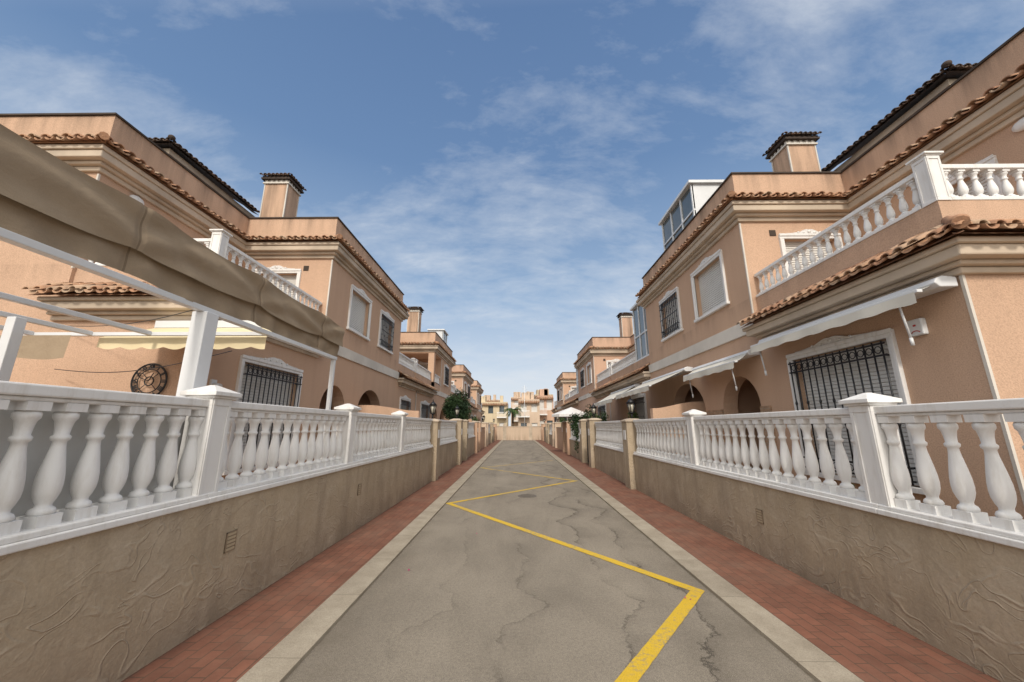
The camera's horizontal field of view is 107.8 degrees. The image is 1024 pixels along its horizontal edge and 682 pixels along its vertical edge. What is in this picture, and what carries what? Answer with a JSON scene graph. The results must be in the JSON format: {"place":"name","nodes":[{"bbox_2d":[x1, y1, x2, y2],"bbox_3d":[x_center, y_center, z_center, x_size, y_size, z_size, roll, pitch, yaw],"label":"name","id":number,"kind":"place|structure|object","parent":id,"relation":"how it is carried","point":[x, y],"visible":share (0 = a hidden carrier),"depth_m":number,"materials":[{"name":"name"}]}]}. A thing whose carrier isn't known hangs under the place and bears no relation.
{"place":"outdoors","nodes":[
{"label":"outdoors","id":0,"kind":"place"},
{"bbox_2d":[121,440,500,681],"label":"pavement","id":1,"kind":"structure","parent":0,"point":[237,643],"depth_m":3.33,"materials":[{"name":"red brick"}]},
{"bbox_2d":[484,395,499,401],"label":"apartment building","id":2,"kind":"structure","parent":0,"point":[489,398],"depth_m":84.26,"materials":[{"name":"paint"}]},
{"bbox_2d":[481,396,507,425],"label":"apartment building","id":3,"kind":"structure","parent":0,"point":[493,410],"depth_m":66.92,"materials":[{"name":"yellow paint"}]},
{"bbox_2d":[488,406,492,412],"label":"window","id":4,"kind":"structure","parent":3,"relation":"in","point":[490,408],"depth_m":67.14,"materials":[{"name":"grey glass"}]},
{"bbox_2d":[0,0,1023,425],"label":"sky","id":5,"kind":"structure","parent":0,"point":[513,167],"materials":[{"name":"blue"}]},
{"bbox_2d":[511,391,529,425],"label":"apartment building","id":6,"kind":"structure","parent":0,"point":[514,400],"depth_m":73.16,"materials":[{"name":"paint"}]},
{"bbox_2d":[518,392,539,425],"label":"apartment building","id":7,"kind":"structure","parent":0,"point":[532,410],"depth_m":56.01,"materials":[{"name":"paint"}]},
{"bbox_2d":[531,404,536,411],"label":"window","id":8,"kind":"structure","parent":7,"relation":"in","point":[533,406],"depth_m":56.28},
{"bbox_2d":[534,389,552,398],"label":"apartment building","id":9,"kind":"structure","parent":0,"point":[537,393],"depth_m":82.30,"materials":[{"name":"yellow paint"}]},
{"bbox_2d":[284,440,815,681],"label":"road","id":10,"kind":"structure","parent":0,"point":[460,600],"depth_m":3.38,"materials":[{"name":"grey asphalt"}]},
{"bbox_2d":[518,494,535,497],"bbox_3d":[0.358,3.649,8.805,0.440,0.008,0.440,0,-13,1],"label":"manhole cover","id":11,"kind":"object","parent":10,"relation":"on","point":[527,495],"visible":1,"depth_m":8.82,"materials":[{"name":"metal"}]},
{"bbox_2d":[446,460,703,681],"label":"road marking","id":12,"kind":"object","parent":10,"relation":"on","point":[636,668],"visible":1,"depth_m":3.33,"materials":[{"name":"yellow paint"}]},
{"bbox_2d":[536,440,999,681],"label":"pavement","id":13,"kind":"structure","parent":0,"point":[862,644],"depth_m":3.33,"materials":[{"name":"red brick"}]},
{"label":"ground","id":14,"kind":"structure","parent":0,"visible":0},
{"bbox_2d":[0,381,209,681],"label":"garden wall","id":15,"kind":"structure","parent":14,"relation":"on","point":[101,519],"depth_m":2.26,"materials":[{"name":"white paint"}]},
{"bbox_2d":[0,112,423,478],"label":"terraced house","id":16,"kind":"structure","parent":14,"relation":"on","point":[332,269],"depth_m":6.89,"materials":[{"name":"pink paint"}]},
{"bbox_2d":[130,363,167,394],"bbox_3d":[-4.942,0.546,5.079,0.496,0.498,0.027,0,-13,1],"label":"wall ornament","id":17,"kind":"object","parent":16,"relation":"attached to","point":[160,389],"depth_m":5.08,"materials":[{"name":"black metal"}]},
{"bbox_2d":[96,320,269,349],"bbox_3d":[-3.936,-0.082,4.846,2.020,0.540,0.760,0,-13,1],"label":"awning","id":18,"kind":"object","parent":16,"relation":"attached to","point":[168,342],"visible":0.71,"depth_m":4.46,"materials":[{"name":"yellow fabric"}]},
{"bbox_2d":[209,379,222,386],"bbox_3d":[-4.270,0.637,5.393,0.136,0.157,0.100,0,-13,1],"label":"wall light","id":19,"kind":"object","parent":16,"relation":"attached to","point":[212,382],"visible":0.48,"depth_m":5.37,"materials":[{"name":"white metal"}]},
{"bbox_2d":[222,354,303,475],"bbox_3d":[-4.336,1.253,6.612,0.207,1.925,1.790,0,-13,1],"label":"window","id":20,"kind":"structure","parent":16,"relation":"in","point":[256,384],"depth_m":6.56,"materials":[{"name":"white paint"}]},
{"bbox_2d":[251,265,301,299],"bbox_3d":[-5.604,-0.842,8.757,1.180,1.945,0.163,0,-13,1],"label":"window","id":21,"kind":"structure","parent":16,"relation":"in","point":[294,279],"depth_m":8.89,"materials":[{"name":"white paint"}]},
{"bbox_2d":[346,284,371,340],"bbox_3d":[-4.307,-0.804,10.514,0.186,1.335,1.460,0,-13,1],"label":"window","id":22,"kind":"structure","parent":16,"relation":"in","point":[357,307],"depth_m":10.59,"materials":[{"name":"white paint"}]},
{"bbox_2d":[377,309,394,354],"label":"window","id":23,"kind":"structure","parent":16,"relation":"in","point":[383,334],"depth_m":12.57,"materials":[{"name":"white paint"}]},
{"bbox_2d":[399,395,410,409],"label":"window","id":24,"kind":"structure","parent":16,"relation":"in","point":[403,405],"depth_m":14.68,"materials":[{"name":"white paint"}]},
{"bbox_2d":[173,385,432,641],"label":"garden wall","id":25,"kind":"structure","parent":14,"relation":"on","point":[283,518],"depth_m":4.04,"materials":[{"name":"white paint"}]},
{"bbox_2d":[224,529,237,552],"bbox_3d":[-2.463,1.753,3.270,0.010,0.160,0.120,0,-13,1],"label":"air vent","id":26,"kind":"object","parent":25,"relation":"attached to","point":[230,540],"visible":1,"depth_m":3.26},
{"bbox_2d":[357,484,361,494],"bbox_3d":[-2.431,2.366,5.951,0.010,0.160,0.120,0,-13,1],"label":"air vent","id":27,"kind":"object","parent":25,"relation":"attached to","point":[359,489],"visible":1,"depth_m":5.94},
{"bbox_2d":[237,440,503,681],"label":"kerb","id":28,"kind":"structure","parent":14,"relation":"on","point":[284,658],"depth_m":3.32,"materials":[{"name":"concrete"}]},
{"bbox_2d":[357,405,419,431],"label":"party wall","id":29,"kind":"structure","parent":14,"relation":"on","point":[375,409],"depth_m":10.38,"materials":[{"name":"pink paint"}]},
{"bbox_2d":[399,306,456,419],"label":"terraced house","id":30,"kind":"structure","parent":14,"relation":"on","point":[430,351],"depth_m":20.38,"materials":[{"name":"pink paint"}]},
{"bbox_2d":[418,361,427,369],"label":"window","id":31,"kind":"structure","parent":30,"relation":"in","point":[423,364],"depth_m":22.01,"materials":[{"name":"white paint"}]},
{"bbox_2d":[420,400,429,418],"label":"window","id":32,"kind":"structure","parent":30,"relation":"in","point":[423,408],"depth_m":17.76,"materials":[{"name":"white paint"}]},
{"bbox_2d":[443,364,448,386],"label":"window","id":33,"kind":"structure","parent":30,"relation":"in","point":[446,370],"depth_m":23.17,"materials":[{"name":"white paint"}]},
{"bbox_2d":[430,419,441,480],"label":"gate pillar","id":34,"kind":"structure","parent":14,"relation":"on","point":[435,426],"depth_m":11.28,"materials":[{"name":"beige paint"}]},
{"bbox_2d":[429,399,436,418],"bbox_3d":[-2.474,2.125,11.669,0.280,0.600,0.280,0,-13,1],"label":"lantern","id":35,"kind":"object","parent":34,"relation":"on","point":[432,405],"visible":1,"depth_m":11.61,"materials":[{"name":"black metal"}]},
{"bbox_2d":[438,420,457,476],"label":"garden wall","id":36,"kind":"structure","parent":14,"relation":"on","point":[448,451],"depth_m":13.78,"materials":[{"name":"white paint"}]},
{"bbox_2d":[450,419,463,464],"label":"gate pillar","id":37,"kind":"structure","parent":14,"relation":"on","point":[459,429],"depth_m":15.97,"materials":[{"name":"beige paint"}]},
{"bbox_2d":[454,406,459,418],"bbox_3d":[-2.418,3.104,16.400,0.280,0.600,0.280,0,-13,1],"label":"lantern","id":38,"kind":"object","parent":37,"relation":"on","point":[457,409],"visible":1,"depth_m":16.34,"materials":[{"name":"black metal"}]},
{"bbox_2d":[451,364,475,418],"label":"terraced house","id":39,"kind":"structure","parent":14,"relation":"on","point":[462,379],"depth_m":31.11,"materials":[{"name":"pink paint"}]},
{"bbox_2d":[467,384,469,398],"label":"window","id":40,"kind":"structure","parent":39,"relation":"in","point":[468,387],"depth_m":33.79,"materials":[{"name":"white paint"}]},
{"bbox_2d":[462,419,468,460],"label":"gate pillar","id":41,"kind":"structure","parent":14,"relation":"on","point":[465,442],"depth_m":17.86,"materials":[{"name":"beige paint"}]},
{"bbox_2d":[468,422,474,456],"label":"garden wall","id":42,"kind":"structure","parent":14,"relation":"on","point":[471,443],"depth_m":20.85,"materials":[{"name":"white paint"}]},
{"bbox_2d":[472,421,477,452],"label":"gate pillar","id":43,"kind":"structure","parent":14,"relation":"on","point":[476,434],"depth_m":22.71,"materials":[{"name":"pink paint"}]},
{"bbox_2d":[471,380,484,421],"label":"terraced house","id":44,"kind":"structure","parent":14,"relation":"on","point":[477,390],"depth_m":41.79,"materials":[{"name":"pink paint"}]},
{"bbox_2d":[478,421,481,450],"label":"gate pillar","id":45,"kind":"structure","parent":14,"relation":"on","point":[479,435],"depth_m":24.61,"materials":[{"name":"beige paint"}]},
{"bbox_2d":[481,427,484,448],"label":"garden wall","id":46,"kind":"structure","parent":14,"relation":"on","point":[482,436],"depth_m":27.62,"materials":[{"name":"brown paint"}]},
{"bbox_2d":[481,422,486,446],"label":"gate pillar","id":47,"kind":"structure","parent":14,"relation":"on","point":[483,424],"depth_m":29.49,"materials":[{"name":"paint"}]},
{"bbox_2d":[486,422,488,445],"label":"gate pillar","id":48,"kind":"structure","parent":14,"relation":"on","point":[487,432],"depth_m":31.42,"materials":[{"name":"paint"}]},
{"bbox_2d":[489,423,492,442],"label":"gate pillar","id":49,"kind":"structure","parent":14,"relation":"on","point":[491,432],"depth_m":36.07,"materials":[{"name":"beige paint"}]},
{"bbox_2d":[493,423,495,440],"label":"gate pillar","id":50,"kind":"structure","parent":14,"relation":"on","point":[495,432],"depth_m":42.75,"materials":[{"name":"beige paint"}]},
{"bbox_2d":[503,406,522,425],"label":"palm tree","id":51,"kind":"object","parent":14,"relation":"on","point":[511,410],"visible":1,"depth_m":49.32,"materials":[{"name":"green plant"}]},
{"bbox_2d":[497,424,540,439],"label":"end wall","id":52,"kind":"structure","parent":14,"relation":"on","point":[506,432],"depth_m":44.75,"materials":[{"name":"paint"}]},
{"bbox_2d":[524,385,524,425],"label":"television antenna","id":53,"kind":"object","parent":14,"relation":"on","point":[524,405],"visible":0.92,"depth_m":55.22,"materials":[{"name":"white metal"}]},
{"bbox_2d":[542,423,544,440],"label":"gate pillar","id":54,"kind":"structure","parent":14,"relation":"on","point":[543,425],"depth_m":41.79,"materials":[{"name":"beige paint"}]},
{"bbox_2d":[535,389,553,425],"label":"apartment building","id":55,"kind":"structure","parent":14,"relation":"on","point":[546,403],"depth_m":59.17,"materials":[{"name":"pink paint"}]},
{"bbox_2d":[540,400,543,409],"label":"window","id":56,"kind":"structure","parent":55,"relation":"in","point":[541,401],"depth_m":59.34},
{"bbox_2d":[547,400,551,409],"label":"window","id":57,"kind":"structure","parent":55,"relation":"in","point":[549,402],"depth_m":59.31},
{"bbox_2d":[547,423,551,443],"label":"gate pillar","id":58,"kind":"structure","parent":14,"relation":"on","point":[548,428],"depth_m":35.07,"materials":[{"name":"beige paint"}]},
{"bbox_2d":[549,424,551,444],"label":"garden wall","id":59,"kind":"structure","parent":14,"relation":"on","point":[550,437],"depth_m":33.54,"materials":[{"name":"white paint"}]},
{"bbox_2d":[552,422,554,446],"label":"gate pillar","id":60,"kind":"structure","parent":14,"relation":"on","point":[553,441],"depth_m":30.22,"materials":[{"name":"paint"}]},
{"bbox_2d":[554,422,560,447],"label":"gate pillar","id":61,"kind":"structure","parent":14,"relation":"on","point":[557,424],"depth_m":28.34,"materials":[{"name":"paint"}]},
{"bbox_2d":[556,427,561,449],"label":"garden wall","id":62,"kind":"structure","parent":14,"relation":"on","point":[559,437],"depth_m":26.53,"materials":[{"name":"brown paint"}]},
{"bbox_2d":[551,372,576,421],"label":"terraced house","id":63,"kind":"structure","parent":14,"relation":"on","point":[564,384],"depth_m":35.40,"materials":[{"name":"pink paint"}]},
{"bbox_2d":[561,421,566,452],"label":"gate pillar","id":64,"kind":"structure","parent":14,"relation":"on","point":[564,436],"depth_m":23.49,"materials":[{"name":"paint"}]},
{"bbox_2d":[565,421,570,454],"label":"gate pillar","id":65,"kind":"structure","parent":14,"relation":"on","point":[568,432],"depth_m":21.53,"materials":[{"name":"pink paint"}]},
{"bbox_2d":[569,423,580,459],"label":"garden wall","id":66,"kind":"structure","parent":14,"relation":"on","point":[574,453],"depth_m":19.68,"materials":[{"name":"white paint"}]},
{"bbox_2d":[578,419,588,463],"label":"gate pillar","id":67,"kind":"structure","parent":14,"relation":"on","point":[583,441],"depth_m":16.75,"materials":[{"name":"beige paint"}]},
{"bbox_2d":[586,422,588,461],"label":"iron gate","id":68,"kind":"structure","parent":67,"relation":"attached to","point":[587,442],"depth_m":16.57,"materials":[{"name":"black metal"}]},
{"bbox_2d":[586,418,601,467],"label":"gate pillar","id":69,"kind":"structure","parent":14,"relation":"on","point":[591,427],"depth_m":14.84,"materials":[{"name":"beige paint"}]},
{"bbox_2d":[590,403,596,417],"bbox_3d":[3.339,2.844,15.263,0.280,0.600,0.280,0,-13,1],"label":"lantern","id":70,"kind":"object","parent":69,"relation":"on","point":[593,407],"visible":0.93,"depth_m":15.21,"materials":[{"name":"black metal"}]},
{"bbox_2d":[588,411,608,421],"bbox_3d":[3.929,4.367,17.063,1.240,2.314,1.179,-10,-16,36],"label":"shrub","id":71,"kind":"object","parent":14,"relation":"on","point":[605,417],"visible":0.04,"depth_m":17.15,"materials":[{"name":"green plant"}]},
{"bbox_2d":[565,312,634,420],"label":"terraced house","id":72,"kind":"structure","parent":14,"relation":"on","point":[596,356],"depth_m":21.48,"materials":[{"name":"pink paint"}]},
{"bbox_2d":[580,367,584,388],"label":"window","id":73,"kind":"structure","parent":72,"relation":"in","point":[582,377],"depth_m":24.39,"materials":[{"name":"white paint"}]},
{"bbox_2d":[586,362,591,384],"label":"window","id":74,"kind":"structure","parent":72,"relation":"in","point":[589,363],"depth_m":22.67,"materials":[{"name":"white paint"}]},
{"bbox_2d":[598,404,606,420],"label":"window","id":75,"kind":"structure","parent":72,"relation":"in","point":[603,408],"depth_m":18.96,"materials":[{"name":"white paint"}]},
{"bbox_2d":[606,359,619,367],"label":"window","id":76,"kind":"structure","parent":72,"relation":"in","point":[615,360],"depth_m":21.18,"materials":[{"name":"white paint"}]},
{"bbox_2d":[594,421,624,482],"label":"garden wall","id":77,"kind":"structure","parent":14,"relation":"on","point":[609,455],"depth_m":12.28,"materials":[{"name":"white paint"}]},
{"bbox_2d":[620,418,637,489],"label":"gate pillar","id":78,"kind":"structure","parent":14,"relation":"on","point":[629,436],"depth_m":9.86,"materials":[{"name":"beige paint"}]},
{"bbox_2d":[626,396,635,417],"bbox_3d":[3.280,1.824,10.265,0.280,0.600,0.280,0,-13,1],"label":"lantern","id":79,"kind":"object","parent":78,"relation":"on","point":[630,402],"visible":0.95,"depth_m":10.21,"materials":[{"name":"black metal"}]},
{"bbox_2d":[650,402,705,454],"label":"party wall","id":80,"kind":"structure","parent":14,"relation":"on","point":[676,410],"depth_m":8.92,"materials":[{"name":"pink paint"}]},
{"bbox_2d":[533,440,863,681],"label":"kerb","id":81,"kind":"structure","parent":14,"relation":"on","point":[812,661],"depth_m":3.32,"materials":[{"name":"concrete"}]},
{"bbox_2d":[633,393,912,630],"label":"garden wall","id":82,"kind":"structure","parent":14,"relation":"on","point":[828,533],"depth_m":4.16,"materials":[{"name":"white paint"}]},
{"bbox_2d":[755,508,763,523],"bbox_3d":[3.112,2.201,4.692,0.010,0.160,0.120,0,-13,1],"label":"air vent","id":83,"kind":"object","parent":82,"relation":"attached to","point":[759,514],"visible":1,"depth_m":4.69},
{"bbox_2d":[603,27,1023,519],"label":"terraced house","id":84,"kind":"structure","parent":14,"relation":"on","point":[924,182],"depth_m":5.43,"materials":[{"name":"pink paint"}]},
{"bbox_2d":[594,384,639,405],"bbox_3d":[4.028,2.196,14.736,1.026,0.643,3.400,0,-13,1],"label":"awning","id":85,"kind":"object","parent":84,"relation":"attached to","point":[610,397],"visible":0.88,"depth_m":14.27,"materials":[{"name":"white fabric"}]},
{"bbox_2d":[631,393,647,418],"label":"window","id":86,"kind":"structure","parent":84,"relation":"in","point":[641,403],"depth_m":13.20,"materials":[{"name":"white paint"}]},
{"bbox_2d":[616,367,692,398],"bbox_3d":[3.931,1.278,10.741,1.126,0.593,3.200,0,-13,1],"label":"awning","id":87,"kind":"object","parent":84,"relation":"attached to","point":[645,386],"visible":0.99,"depth_m":10.10,"materials":[{"name":"white fabric"}]},
{"bbox_2d":[659,287,682,341],"bbox_3d":[4.530,-0.775,10.639,0.207,1.335,1.380,0,-13,1],"label":"window","id":88,"kind":"structure","parent":84,"relation":"in","point":[673,323],"depth_m":10.59,"materials":[{"name":"white paint"}]},
{"bbox_2d":[690,249,729,322],"bbox_3d":[4.516,-1.257,8.533,0.186,1.335,1.460,0,-13,1],"label":"window","id":89,"kind":"structure","parent":84,"relation":"in","point":[712,282],"depth_m":8.56,"materials":[{"name":"white paint"}]},
{"bbox_2d":[683,349,759,397],"bbox_3d":[4.220,0.731,7.693,0.476,0.726,2.180,0,-13,1],"label":"awning","id":90,"kind":"object","parent":84,"relation":"attached to","point":[722,364],"visible":0.98,"depth_m":7.35,"materials":[{"name":"white fabric"}]},
{"bbox_2d":[778,229,842,277],"bbox_3d":[5.777,-1.216,7.119,1.180,1.945,0.163,0,-13,1],"label":"window","id":91,"kind":"structure","parent":84,"relation":"in","point":[785,247],"depth_m":7.25,"materials":[{"name":"white paint"}]},
{"bbox_2d":[750,276,957,375],"bbox_3d":[4.223,-0.029,4.994,0.406,0.646,2.780,0,-13,1],"label":"awning","id":92,"kind":"object","parent":84,"relation":"attached to","point":[908,296],"visible":1,"depth_m":4.27,"materials":[{"name":"white metal"}]},
{"bbox_2d":[786,328,924,494],"bbox_3d":[4.471,0.885,5.003,0.207,1.925,1.790,0,-13,1],"label":"window","id":93,"kind":"structure","parent":84,"relation":"in","point":[877,368],"depth_m":4.98,"materials":[{"name":"white paint"}]},
{"bbox_2d":[907,318,928,336],"bbox_3d":[4.413,-0.148,4.065,0.064,0.180,0.150,0,-13,1],"label":"alarm box","id":94,"kind":"object","parent":84,"relation":"attached to","point":[918,327],"visible":0.94,"depth_m":4.03,"materials":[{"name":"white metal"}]},
{"bbox_2d":[947,154,1004,195],"bbox_3d":[6.691,-1.724,5.393,0.163,1.725,0.880,0,-13,1],"label":"window","id":95,"kind":"structure","parent":84,"relation":"in","point":[992,159],"depth_m":5.33,"materials":[{"name":"white paint"}]},
{"bbox_2d":[873,398,1023,681],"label":"garden wall","id":96,"kind":"structure","parent":14,"relation":"on","point":[958,574],"depth_m":2.60,"materials":[{"name":"white paint"}]},
{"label":"patio","id":97,"kind":"structure","parent":0,"visible":0},
{"bbox_2d":[0,124,344,459],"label":"pergola","id":98,"kind":"object","parent":97,"relation":"on","point":[53,207],"visible":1,"depth_m":3.06,"materials":[{"name":"beige fabric"}]},
{"bbox_2d":[441,389,471,419],"bbox_3d":[-2.768,4.032,18.557,1.424,3.454,1.748,-2,-13,10],"label":"round tree","id":99,"kind":"object","parent":97,"relation":"on","point":[455,399],"visible":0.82,"depth_m":18.39,"materials":[{"name":"green plant"}]},
{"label":"patio","id":100,"kind":"structure","parent":0,"visible":0},
{"bbox_2d":[559,417,567,426],"bbox_3d":[4.245,7.148,29.956,1.133,2.459,1.193,0,-13,1],"label":"shrub","id":101,"kind":"object","parent":100,"relation":"on","point":[562,419],"visible":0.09,"depth_m":30.18,"materials":[{"name":"green plant"}]},
{"bbox_2d":[552,407,588,418],"bbox_3d":[3.617,5.333,22.538,2.217,2.650,2.217,-5,-14,23],"label":"parasol","id":102,"kind":"object","parent":100,"relation":"on","point":[567,412],"visible":0.62,"depth_m":22.09,"materials":[{"name":"white fabric"}]},
{"bbox_2d":[568,404,592,452],"bbox_3d":[3.718,4.532,19.040,1.770,2.692,1.546,0,-13,1],"label":"shrub","id":103,"kind":"object","parent":100,"relation":"on","point":[574,421],"visible":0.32,"depth_m":19.05,"materials":[{"name":"green plant"}]},
{"bbox_2d":[627,412,638,418],"bbox_3d":[3.914,3.298,12.163,0.942,2.033,1.111,0,-13,1],"label":"shrub","id":104,"kind":"object","parent":100,"relation":"on","point":[634,415],"visible":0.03,"depth_m":12.04,"materials":[{"name":"green plant"}]}
]}

